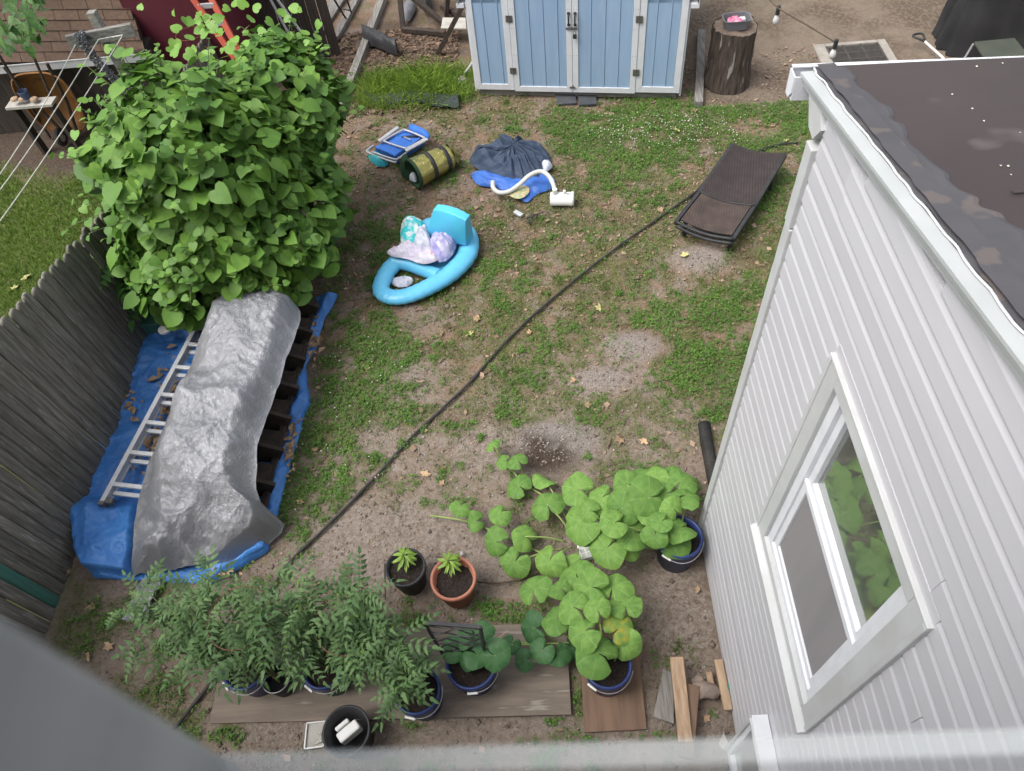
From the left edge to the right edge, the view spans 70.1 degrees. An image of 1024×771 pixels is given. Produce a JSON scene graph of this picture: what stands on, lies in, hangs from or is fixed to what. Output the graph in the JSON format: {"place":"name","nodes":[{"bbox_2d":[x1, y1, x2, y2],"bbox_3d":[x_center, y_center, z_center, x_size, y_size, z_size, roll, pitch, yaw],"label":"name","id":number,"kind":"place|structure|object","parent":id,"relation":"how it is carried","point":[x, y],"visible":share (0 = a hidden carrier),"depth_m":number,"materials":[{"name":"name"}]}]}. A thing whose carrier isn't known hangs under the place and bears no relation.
{"place":"outdoors","nodes":[
{"label":"outdoors","id":0,"kind":"place"},
{"bbox_2d":[0,160,114,434],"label":"lawn grass","id":1,"kind":"structure","parent":0,"point":[11,268],"depth_m":8.34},
{"bbox_2d":[0,0,959,770],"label":"ground","id":2,"kind":"structure","parent":0,"point":[894,24],"depth_m":6.43,"materials":[{"name":"soil"}]},
{"bbox_2d":[0,0,49,58],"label":"tree","id":3,"kind":"object","parent":2,"relation":"on","point":[30,25],"visible":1,"depth_m":6.42,"materials":[{"name":"green plant"}]},
{"bbox_2d":[0,55,50,137],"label":"wooden pole","id":4,"kind":"object","parent":2,"relation":"on","point":[19,87],"visible":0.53,"depth_m":8.55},
{"bbox_2d":[5,96,81,154],"bbox_3d":[-5.672,-3.154,8.912,0.568,0.682,0.170,-3,54,3],"label":"table","id":5,"kind":"object","parent":2,"relation":"on","point":[16,107],"visible":0.74,"depth_m":8.77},
{"bbox_2d":[17,88,30,100],"bbox_3d":[-5.736,-3.421,8.581,0.120,0.100,0.120,-3,54,3],"label":"pot","id":6,"kind":"object","parent":5,"relation":"on","point":[23,93],"visible":1,"depth_m":8.56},
{"bbox_2d":[3,62,85,146],"bbox_3d":[-5.625,-3.443,8.894,0.621,1.009,0.374,-25,56,-13],"label":"wheelbarrow","id":7,"kind":"object","parent":2,"relation":"on","point":[32,83],"visible":0.79,"depth_m":8.95,"materials":[{"name":"brown metal"}]},
{"bbox_2d":[33,59,68,137],"bbox_3d":[-5.515,-3.491,8.693,0.472,1.364,0.031,20,58,19],"label":"wooden pole","id":8,"kind":"object","parent":2,"relation":"on","point":[42,76],"visible":0.39,"depth_m":8.49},
{"bbox_2d":[0,9,139,220],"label":"clothesline","id":9,"kind":"object","parent":2,"relation":"on","point":[101,33],"visible":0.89,"depth_m":7.24,"materials":[{"name":"grey wood"}]},
{"bbox_2d":[72,30,128,93],"bbox_3d":[-4.173,-3.260,7.416,0.295,0.683,0.192,20,58,19],"label":"chain","id":10,"kind":"object","parent":9,"relation":"hanging from","point":[81,37],"visible":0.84,"depth_m":7.28,"materials":[{"name":"metal"}]},
{"bbox_2d":[0,0,165,132],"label":"outbuilding","id":11,"kind":"structure","parent":2,"relation":"on","point":[64,18],"depth_m":8.68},
{"bbox_2d":[0,35,225,643],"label":"fence","id":12,"kind":"object","parent":2,"relation":"on","point":[69,318],"visible":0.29,"depth_m":5.73,"materials":[{"name":"grey wood"}]},
{"bbox_2d":[90,245,162,332],"bbox_3d":[-3.564,-0.890,6.873,0.932,0.961,0.868,-3,54,3],"label":"sapling","id":13,"kind":"object","parent":2,"relation":"on","point":[118,284],"visible":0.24,"depth_m":6.63,"materials":[{"name":"green plant"}]},
{"bbox_2d":[122,578,159,620],"bbox_3d":[-2.777,1.603,5.487,0.158,0.058,0.349,4,54,8],"label":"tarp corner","id":14,"kind":"object","parent":2,"relation":"on","point":[138,586],"visible":0.23,"depth_m":5.50,"materials":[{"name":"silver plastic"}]},
{"bbox_2d":[139,313,169,334],"bbox_3d":[-3.398,-0.559,7.056,0.460,0.250,0.238,18,58,18],"label":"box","id":15,"kind":"object","parent":2,"relation":"on","point":[148,324],"visible":0.54,"depth_m":6.99,"materials":[{"name":"green plastic"}]},
{"bbox_2d":[119,0,258,73],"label":"maroon shed","id":16,"kind":"structure","parent":2,"relation":"on","point":[156,19],"depth_m":8.77,"materials":[{"name":"paint"}]},
{"bbox_2d":[69,292,337,583],"bbox_3d":[-2.727,0.277,6.372,2.011,0.246,2.965,-3,54,3],"label":"blue tarp","id":17,"kind":"object","parent":2,"relation":"on","point":[102,537],"visible":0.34,"depth_m":6.09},
{"bbox_2d":[97,329,202,507],"bbox_3d":[-2.908,0.156,6.390,0.450,0.100,2.069,5,54,9],"label":"ladder","id":18,"kind":"object","parent":17,"relation":"on","point":[111,491],"visible":0.44,"depth_m":6.23,"materials":[{"name":"metal"}]},
{"bbox_2d":[130,289,300,577],"bbox_3d":[-2.406,0.217,5.971,1.195,0.877,2.426,-3,54,3],"label":"silver tarp","id":19,"kind":"object","parent":17,"relation":"on","point":[199,492],"visible":0.94,"depth_m":5.58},
{"bbox_2d":[118,316,324,576],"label":"tarp litter","id":20,"kind":"object","parent":17,"relation":"on","point":[289,454],"visible":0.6,"depth_m":6.47,"materials":[{"name":"brown plant"}]},
{"bbox_2d":[50,0,364,332],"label":"bush","id":21,"kind":"object","parent":2,"relation":"on","point":[228,225],"visible":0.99,"depth_m":6.09,"materials":[{"name":"green plant"}]},
{"bbox_2d":[190,0,239,58],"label":"ladder","id":22,"kind":"object","parent":2,"relation":"on","point":[202,7],"visible":0.13,"depth_m":8.45,"materials":[{"name":"metal"}]},
{"bbox_2d":[256,293,319,507],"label":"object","id":23,"kind":"structure","parent":2,"relation":"on","point":[271,442],"depth_m":6.33,"materials":[{"name":"brown wood"}]},
{"bbox_2d":[251,0,340,56],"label":"fence","id":24,"kind":"object","parent":2,"relation":"on","point":[304,20],"visible":0.32,"depth_m":9.59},
{"bbox_2d":[304,720,325,749],"bbox_3d":[-1.310,2.329,4.861,0.136,0.024,0.166,-6,54,1],"label":"white tray","id":25,"kind":"object","parent":2,"relation":"on","point":[311,730],"visible":0.73,"depth_m":4.87,"materials":[{"name":"plastic"}]},
{"bbox_2d":[312,0,344,31],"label":"plank","id":26,"kind":"object","parent":2,"relation":"on","point":[333,8],"visible":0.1,"depth_m":10.75,"materials":[{"name":"grey wood"}]},
{"bbox_2d":[322,705,373,758],"bbox_3d":[-1.044,2.269,4.739,0.310,0.261,0.310,-3,54,3],"label":"tub","id":27,"kind":"object","parent":2,"relation":"on","point":[359,745],"visible":0.88,"depth_m":4.74,"materials":[{"name":"black plastic"}]},
{"bbox_2d":[335,718,362,744],"bbox_3d":[-1.062,2.232,4.727,0.150,0.115,0.102,-36,58,-19],"label":"jug","id":28,"kind":"object","parent":27,"relation":"in","point":[347,730],"visible":1,"depth_m":4.69,"materials":[{"name":"white plastic"}]},
{"bbox_2d":[335,0,360,39],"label":"plank","id":29,"kind":"object","parent":2,"relation":"on","point":[341,26],"visible":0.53,"depth_m":10.47,"materials":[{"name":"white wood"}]},
{"bbox_2d":[340,0,386,104],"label":"timber","id":30,"kind":"object","parent":2,"relation":"on","point":[364,46],"visible":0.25,"depth_m":9.95,"materials":[{"name":"grey wood"}]},
{"bbox_2d":[368,151,387,166],"bbox_3d":[-1.572,-2.659,8.488,0.316,0.111,0.142,34,63,26],"label":"beach bag","id":31,"kind":"object","parent":2,"relation":"on","point":[376,160],"visible":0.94,"depth_m":8.45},
{"bbox_2d":[361,24,397,54],"bbox_3d":[-1.854,-4.760,9.984,0.232,0.185,0.944,-40,60,-21],"label":"black edging","id":32,"kind":"object","parent":2,"relation":"on","point":[374,37],"visible":1,"depth_m":9.91,"materials":[{"name":"plastic"}]},
{"bbox_2d":[210,624,570,723],"bbox_3d":[-0.840,1.994,5.062,2.463,0.018,0.617,-3,54,3],"label":"plywood board","id":33,"kind":"object","parent":2,"relation":"on","point":[537,689],"visible":0.45,"depth_m":4.96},
{"bbox_2d":[97,557,222,696],"bbox_3d":[-2.231,1.616,4.857,0.688,1.037,0.893,-3,54,3],"label":"tomato plant","id":34,"kind":"object","parent":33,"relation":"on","point":[134,611],"visible":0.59,"depth_m":4.65,"materials":[{"name":"green plant"}]},
{"bbox_2d":[150,544,253,702],"bbox_3d":[-1.909,1.640,4.774,0.645,1.091,0.964,-19,54,-8],"label":"tomato plant","id":35,"kind":"object","parent":33,"relation":"on","point":[197,649],"visible":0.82,"depth_m":4.55,"materials":[{"name":"green plant"}]},
{"bbox_2d":[222,646,271,696],"bbox_3d":[-1.769,1.973,4.986,0.304,0.328,0.315,-3,54,3],"label":"bucket","id":36,"kind":"object","parent":33,"relation":"on","point":[254,689],"visible":0.28,"depth_m":4.86,"materials":[{"name":"plastic"}]},
{"bbox_2d":[202,559,294,704],"bbox_3d":[-1.664,1.658,4.740,0.646,1.086,0.812,10,55,13],"label":"tomato plant","id":37,"kind":"object","parent":33,"relation":"on","point":[258,618],"visible":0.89,"depth_m":4.45,"materials":[{"name":"green plant"}]},
{"bbox_2d":[206,586,296,675],"bbox_3d":[-1.656,1.694,4.871,0.408,0.874,0.408,-3,54,3],"label":"tomato cage","id":38,"kind":"object","parent":33,"relation":"on","point":[231,611],"visible":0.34,"depth_m":4.59,"materials":[{"name":"grey metal"}]},
{"bbox_2d":[262,663,292,696],"bbox_3d":[-1.580,2.032,4.993,0.195,0.225,0.195,-3,54,3],"label":"plant pot","id":39,"kind":"object","parent":33,"relation":"on","point":[276,688],"visible":0.59,"depth_m":4.95,"materials":[{"name":"black plastic"}]},
{"bbox_2d":[247,551,346,692],"bbox_3d":[-1.283,1.603,4.731,0.621,1.107,0.840,-3,54,3],"label":"tomato plant","id":40,"kind":"object","parent":33,"relation":"on","point":[297,627],"visible":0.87,"depth_m":4.53,"materials":[{"name":"green plant"}]},
{"bbox_2d":[301,646,352,695],"bbox_3d":[-1.227,1.950,4.949,0.311,0.328,0.315,-3,54,3],"label":"bucket","id":41,"kind":"object","parent":33,"relation":"on","point":[315,685],"visible":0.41,"depth_m":4.83,"materials":[{"name":"plastic"}]},
{"bbox_2d":[305,546,407,698],"bbox_3d":[-0.938,1.611,4.766,0.690,0.986,0.872,-3,54,3],"label":"tomato plant","id":42,"kind":"object","parent":33,"relation":"on","point":[352,639],"visible":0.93,"depth_m":4.49,"materials":[{"name":"green plant"}]},
{"bbox_2d":[393,667,442,720],"bbox_3d":[-0.594,2.058,4.809,0.315,0.328,0.325,-3,54,3],"label":"bucket","id":43,"kind":"object","parent":33,"relation":"on","point":[422,713],"visible":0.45,"depth_m":4.70,"materials":[{"name":"plastic"}]},
{"bbox_2d":[359,591,450,732],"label":"tomato plant","id":44,"kind":"object","parent":43,"relation":"in","point":[405,676],"visible":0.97,"depth_m":4.42,"materials":[{"name":"green plant"}]},
{"bbox_2d":[446,641,497,695],"bbox_3d":[-0.249,1.912,4.881,0.344,0.328,0.354,-3,54,3],"label":"bucket","id":45,"kind":"object","parent":33,"relation":"on","point":[479,682],"visible":0.5,"depth_m":4.75,"materials":[{"name":"plastic"}]},
{"bbox_2d":[423,620,485,658],"bbox_3d":[-0.341,1.640,4.642,0.371,0.560,0.122,-3,54,3],"label":"trellis","id":46,"kind":"object","parent":45,"relation":"in","point":[460,626],"visible":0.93,"depth_m":4.53,"materials":[{"name":"metal"}]},
{"bbox_2d":[442,620,510,672],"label":"squash plant","id":47,"kind":"object","parent":45,"relation":"in","point":[500,658],"visible":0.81,"depth_m":4.66,"materials":[{"name":"green plant"}]},
{"bbox_2d":[502,610,575,672],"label":"squash vine","id":48,"kind":"object","parent":33,"relation":"on","point":[561,654],"visible":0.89,"depth_m":4.85,"materials":[{"name":"green plant"}]},
{"bbox_2d":[331,25,460,115],"bbox_3d":[-1.594,-4.220,9.691,1.812,0.078,2.145,-3,54,3],"label":"leaf pile","id":49,"kind":"object","parent":2,"relation":"on","point":[399,49],"visible":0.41,"depth_m":9.92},
{"bbox_2d":[366,124,429,163],"bbox_3d":[-1.309,-2.804,8.504,0.684,0.195,0.502,-36,59,-20],"label":"beach chair","id":50,"kind":"object","parent":2,"relation":"on","point":[396,146],"visible":0.98,"depth_m":8.48,"materials":[{"name":"fabric"}]},
{"bbox_2d":[391,275,412,286],"bbox_3d":[-1.113,-1.058,7.306,0.225,0.057,0.163,22,59,20],"label":"cloth","id":51,"kind":"object","parent":2,"relation":"on","point":[404,281],"visible":0.98,"depth_m":7.29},
{"bbox_2d":[385,548,426,594],"bbox_3d":[-0.757,1.384,5.350,0.294,0.278,0.294,-3,54,3],"label":"plant pot","id":52,"kind":"object","parent":2,"relation":"on","point":[414,576],"visible":0.69,"depth_m":5.27,"materials":[{"name":"black plastic"}]},
{"bbox_2d":[391,546,417,572],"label":"pepper plant","id":53,"kind":"object","parent":52,"relation":"on","point":[401,555],"visible":1,"depth_m":5.19,"materials":[{"name":"green plant"}]},
{"bbox_2d":[403,0,415,20],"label":"grey sheet","id":54,"kind":"object","parent":2,"relation":"on","point":[409,6],"visible":0.91,"depth_m":10.44,"materials":[{"name":"fabric"}]},
{"bbox_2d":[366,90,458,107],"bbox_3d":[-1.253,-3.636,9.155,1.262,0.108,0.332,5,55,9],"label":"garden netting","id":55,"kind":"object","parent":2,"relation":"on","point":[453,101],"visible":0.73,"depth_m":9.08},
{"bbox_2d":[349,52,479,113],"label":"tall grass","id":56,"kind":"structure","parent":2,"relation":"on","point":[430,79],"depth_m":9.18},
{"bbox_2d":[372,204,478,304],"bbox_3d":[-0.851,-1.364,7.218,0.823,0.546,1.315,22,59,20],"label":"pool float","id":57,"kind":"object","parent":2,"relation":"on","point":[454,223],"visible":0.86,"depth_m":7.20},
{"bbox_2d":[400,216,424,242],"bbox_3d":[-1.030,-1.613,7.454,0.258,0.180,0.506,-3,54,3],"label":"swimsuit","id":58,"kind":"object","parent":57,"relation":"on","point":[410,225],"visible":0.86,"depth_m":7.40,"materials":[{"name":"teal fabric"}]},
{"bbox_2d":[387,240,438,263],"bbox_3d":[-0.977,-1.359,7.263,0.568,0.123,0.241,14,56,15],"label":"towel","id":59,"kind":"object","parent":57,"relation":"on","point":[408,249],"visible":0.98,"depth_m":7.25,"materials":[{"name":"fabric"}]},
{"bbox_2d":[414,225,430,248],"bbox_3d":[-0.914,-1.508,7.313,0.170,0.143,0.382,-14,54,-5],"label":"cloth","id":60,"kind":"object","parent":57,"relation":"on","point":[422,237],"visible":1,"depth_m":7.25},
{"bbox_2d":[430,231,455,261],"bbox_3d":[-0.708,-1.451,7.295,0.277,0.192,0.441,-3,54,3],"label":"swimsuit","id":61,"kind":"object","parent":57,"relation":"on","point":[443,245],"visible":0.91,"depth_m":7.22,"materials":[{"name":"purple fabric"}]},
{"bbox_2d":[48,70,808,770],"bbox_3d":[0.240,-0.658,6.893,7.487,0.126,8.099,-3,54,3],"label":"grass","id":62,"kind":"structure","parent":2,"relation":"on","point":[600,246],"depth_m":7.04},
{"bbox_2d":[400,144,461,188],"bbox_3d":[-0.937,-2.569,8.255,0.662,0.350,0.544,-36,58,-19],"label":"foil mat","id":63,"kind":"object","parent":2,"relation":"on","point":[425,167],"visible":1,"depth_m":8.10,"materials":[{"name":"gold metal"}]},
{"bbox_2d":[397,0,465,54],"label":"swing set","id":64,"kind":"object","parent":2,"relation":"on","point":[446,8],"visible":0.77,"depth_m":10.16,"materials":[{"name":"brown wood"}]},
{"bbox_2d":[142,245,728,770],"bbox_3d":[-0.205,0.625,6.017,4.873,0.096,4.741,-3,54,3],"label":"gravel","id":65,"kind":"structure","parent":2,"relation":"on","point":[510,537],"depth_m":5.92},
{"bbox_2d":[73,61,806,770],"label":"soil clods","id":66,"kind":"object","parent":2,"relation":"on","point":[673,653],"visible":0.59,"depth_m":6.33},
{"bbox_2d":[64,71,821,770],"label":"clover","id":67,"kind":"object","parent":2,"relation":"on","point":[374,457],"depth_m":6.77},
{"bbox_2d":[82,43,819,766],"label":"leaf litter","id":68,"kind":"object","parent":2,"relation":"on","point":[412,449],"visible":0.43,"depth_m":7.55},
{"bbox_2d":[430,556,476,607],"bbox_3d":[-0.405,1.442,5.266,0.328,0.288,0.328,-3,54,3],"label":"plant pot","id":69,"kind":"object","parent":2,"relation":"on","point":[457,590],"visible":0.94,"depth_m":5.19,"materials":[{"name":"ceramic"}]},
{"bbox_2d":[437,551,461,576],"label":"pepper plant","id":70,"kind":"object","parent":69,"relation":"on","point":[453,563],"visible":1,"depth_m":5.14,"materials":[{"name":"green plant"}]},
{"bbox_2d":[441,18,465,29],"bbox_3d":[-0.779,-4.895,9.867,0.384,0.025,0.282,4,54,9],"label":"plastic panel","id":71,"kind":"object","parent":2,"relation":"on","point":[459,25],"visible":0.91,"depth_m":9.84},
{"bbox_2d":[174,141,797,727],"bbox_3d":[0.225,-0.337,6.669,0.612,0.047,8.103,35,64,27],"label":"garden hose","id":72,"kind":"object","parent":2,"relation":"on","point":[202,693],"visible":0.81,"depth_m":6.40,"materials":[{"name":"black rubber"}]},
{"bbox_2d":[477,571,539,583],"bbox_3d":[-0.016,1.425,5.394,0.524,0.025,0.066,-9,54,-1],"label":"stick","id":73,"kind":"object","parent":2,"relation":"on","point":[501,582],"visible":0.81,"depth_m":5.38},
{"bbox_2d":[469,134,549,178],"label":"tarp","id":74,"kind":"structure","parent":2,"relation":"on","point":[503,155],"depth_m":8.16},
{"bbox_2d":[471,170,554,201],"bbox_3d":[-0.029,-2.212,8.036,0.966,0.068,0.464,6,55,10],"label":"pool cover","id":75,"kind":"object","parent":2,"relation":"on","point":[539,184],"visible":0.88,"depth_m":8.04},
{"bbox_2d":[509,186,528,198],"bbox_3d":[0.079,-2.101,7.906,0.220,0.017,0.213,-3,54,3],"label":"picture label","id":76,"kind":"object","parent":75,"relation":"on","point":[521,192],"visible":0.91,"depth_m":7.89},
{"bbox_2d":[430,438,599,577],"bbox_3d":[0.097,0.999,5.550,1.357,0.247,0.840,31,62,25],"label":"squash vine","id":77,"kind":"object","parent":2,"relation":"on","point":[558,564],"visible":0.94,"depth_m":5.47,"materials":[{"name":"green plant"}]},
{"bbox_2d":[550,188,573,205],"bbox_3d":[0.533,-2.005,7.758,0.252,0.208,0.156,2,54,7],"label":"filter pump","id":78,"kind":"object","parent":2,"relation":"on","point":[564,198],"visible":1,"depth_m":7.72,"materials":[{"name":"white plastic"}]},
{"bbox_2d":[490,169,555,194],"bbox_3d":[0.126,-2.191,7.869,0.762,0.180,0.277,6,55,10],"label":"hose","id":79,"kind":"object","parent":78,"relation":"attached to","point":[495,190],"visible":0.98,"depth_m":7.85,"materials":[{"name":"plastic"}]},
{"bbox_2d":[556,94,576,105],"bbox_3d":[0.664,-3.521,8.975,0.246,0.032,0.226,-3,54,3],"label":"paver","id":80,"kind":"object","parent":2,"relation":"on","point":[564,99],"visible":1,"depth_m":8.94,"materials":[{"name":"concrete"}]},
{"bbox_2d":[456,0,699,97],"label":"shed","id":81,"kind":"structure","parent":2,"relation":"on","point":[615,48],"depth_m":8.44,"materials":[{"name":"white paint"}]},
{"bbox_2d":[505,0,576,91],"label":"door","id":82,"kind":"structure","parent":81,"relation":"in","point":[541,31],"depth_m":8.49,"materials":[{"name":"white paint"}]},
{"bbox_2d":[572,0,642,92],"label":"door","id":83,"kind":"structure","parent":81,"relation":"in","point":[595,50],"depth_m":8.38,"materials":[{"name":"white paint"}]},
{"bbox_2d":[519,559,642,679],"bbox_3d":[0.498,1.519,4.902,0.643,0.610,0.878,-33,57,-18],"label":"squash plant","id":84,"kind":"object","parent":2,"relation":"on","point":[590,601],"visible":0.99,"depth_m":4.68,"materials":[{"name":"green plant"}]},
{"bbox_2d":[577,545,592,560],"bbox_3d":[0.545,1.246,5.455,0.090,0.073,0.120,-15,54,-5],"label":"plant label","id":85,"kind":"object","parent":2,"relation":"on","point":[584,553],"visible":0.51,"depth_m":5.42,"materials":[{"name":"white plastic"}]},
{"bbox_2d":[578,95,596,106],"bbox_3d":[0.923,-3.496,8.931,0.218,0.032,0.221,-3,54,3],"label":"paver","id":86,"kind":"object","parent":2,"relation":"on","point":[587,100],"visible":1,"depth_m":8.90,"materials":[{"name":"concrete"}]},
{"bbox_2d":[581,629,646,732],"bbox_3d":[0.672,1.981,4.923,0.415,0.018,0.652,-3,54,3],"label":"plywood board","id":87,"kind":"object","parent":2,"relation":"on","point":[623,709],"visible":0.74,"depth_m":4.81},
{"bbox_2d":[587,639,632,696],"bbox_3d":[0.625,1.884,4.798,0.319,0.358,0.324,-3,54,3],"label":"bucket","id":88,"kind":"object","parent":87,"relation":"on","point":[613,682],"visible":0.48,"depth_m":4.65,"materials":[{"name":"plastic"}]},
{"bbox_2d":[653,669,673,723],"bbox_3d":[1.036,2.057,4.833,0.138,0.020,0.317,13,56,15],"label":"plank","id":89,"kind":"object","parent":2,"relation":"on","point":[664,709],"visible":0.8,"depth_m":4.81,"materials":[{"name":"grey wood"}]},
{"bbox_2d":[657,515,703,572],"bbox_3d":[1.195,1.167,5.266,0.330,0.358,0.334,-3,54,3],"label":"bucket","id":90,"kind":"object","parent":2,"relation":"on","point":[683,563],"visible":0.48,"depth_m":5.17,"materials":[{"name":"plastic"}]},
{"bbox_2d":[562,465,699,569],"bbox_3d":[0.864,0.949,5.286,0.980,0.607,0.800,-3,54,3],"label":"squash plant","id":91,"kind":"object","parent":90,"relation":"in","point":[644,513],"visible":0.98,"depth_m":5.11,"materials":[{"name":"green plant"}]},
{"bbox_2d":[679,683,699,760],"bbox_3d":[1.139,2.157,4.687,0.085,0.109,0.440,8,55,11],"label":"plank","id":92,"kind":"object","parent":2,"relation":"on","point":[686,750],"visible":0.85,"depth_m":4.65,"materials":[{"name":"brown wood"}]},
{"bbox_2d":[670,657,692,741],"bbox_3d":[1.090,2.022,4.710,0.088,0.108,0.506,-2,54,4],"label":"plank","id":93,"kind":"object","parent":92,"relation":"on","point":[681,706],"visible":1,"depth_m":4.69,"materials":[{"name":"beige wood"}]},
{"bbox_2d":[694,29,705,107],"bbox_3d":[2.348,-3.979,9.115,0.100,0.100,1.628,5,55,9],"label":"timber edging","id":94,"kind":"object","parent":2,"relation":"on","point":[699,73],"visible":1,"depth_m":9.01,"materials":[{"name":"grey wood"}]},
{"bbox_2d":[692,681,719,699],"bbox_3d":[1.266,2.006,4.798,0.241,0.120,0.125,-3,54,3],"label":"stone","id":95,"kind":"object","parent":2,"relation":"on","point":[709,690],"visible":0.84,"depth_m":4.75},
{"bbox_2d":[714,659,732,710],"bbox_3d":[1.381,1.956,4.773,0.055,0.030,0.316,-5,54,2],"label":"plank","id":96,"kind":"object","parent":95,"relation":"on","point":[723,687],"visible":1,"depth_m":4.76,"materials":[{"name":"beige wood"}]},
{"bbox_2d":[698,421,715,484],"bbox_3d":[1.593,0.639,5.780,0.134,0.101,0.811,-3,54,3],"label":"drain pipe","id":97,"kind":"object","parent":2,"relation":"on","point":[707,445],"visible":0.66,"depth_m":5.84,"materials":[{"name":"black plastic"}]},
{"bbox_2d":[674,143,786,250],"bbox_3d":[2.247,-1.962,7.508,0.619,0.285,1.447,25,60,22],"label":"sun lounger","id":98,"kind":"object","parent":2,"relation":"on","point":[741,177],"visible":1,"depth_m":7.44,"materials":[{"name":"black plastic"}]},
{"bbox_2d":[704,16,757,94],"bbox_3d":[2.586,-3.932,8.652,0.568,0.712,0.592,-3,54,3],"label":"tree stump","id":99,"kind":"object","parent":2,"relation":"on","point":[728,65],"visible":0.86,"depth_m":8.51,"materials":[{"name":"brown wood"}]},
{"bbox_2d":[722,11,751,30],"bbox_3d":[2.554,-4.142,8.311,0.318,0.114,0.223,-3,54,3],"label":"grey bin","id":100,"kind":"object","parent":99,"relation":"on","point":[736,26],"visible":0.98,"depth_m":8.29,"materials":[{"name":"plastic"}]},
{"bbox_2d":[812,39,896,62],"bbox_3d":[4.250,-4.007,8.999,0.890,0.080,0.750,-3,54,3],"label":"drain grate","id":101,"kind":"object","parent":2,"relation":"on","point":[868,50],"visible":0.6,"depth_m":9.05,"materials":[{"name":"metal"}]},
{"bbox_2d":[698,56,1023,770],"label":"house","id":102,"kind":"structure","parent":2,"relation":"on","point":[861,522],"depth_m":2.39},
{"bbox_2d":[725,714,778,770],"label":"window","id":103,"kind":"structure","parent":102,"relation":"in","point":[752,748],"depth_m":3.84,"materials":[{"name":"white paint"}]},
{"bbox_2d":[749,352,933,733],"bbox_3d":[1.250,0.711,2.941,0.115,1.462,1.004,-3,54,3],"label":"window","id":104,"kind":"structure","parent":102,"relation":"in","point":[845,602],"depth_m":2.85,"materials":[{"name":"white paint"}]},
{"bbox_2d":[912,32,944,58],"bbox_3d":[5.103,-4.145,8.885,0.153,0.098,0.527,-28,56,-14],"label":"shovel","id":105,"kind":"object","parent":2,"relation":"on","point":[927,44],"visible":0.98,"depth_m":8.92,"materials":[{"name":"white plastic"}]},
{"bbox_2d":[931,0,1023,57],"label":"grill cover","id":106,"kind":"object","parent":2,"relation":"on","point":[961,27],"visible":0.94,"depth_m":8.57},
{"bbox_2d":[964,38,1023,57],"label":"folding table","id":107,"kind":"object","parent":2,"relation":"on","point":[1002,47],"visible":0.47,"depth_m":8.15,"materials":[{"name":"metal"}]},
{"bbox_2d":[769,0,838,58],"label":"string lights","id":108,"kind":"object","parent":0,"point":[832,54],"visible":1,"depth_m":5.74,"materials":[{"name":"black plastic"}]},
{"bbox_3d":[-1.794,1.809,1.742,6.020,5.750,0.200,-3,54,3],"label":"rear house","id":109,"kind":"object","parent":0,"visible":0},
{"bbox_2d":[0,617,244,770],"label":"window frame","id":110,"kind":"object","parent":109,"relation":"attached to","point":[58,712],"visible":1,"depth_m":0.15,"materials":[{"name":"grey metal"}]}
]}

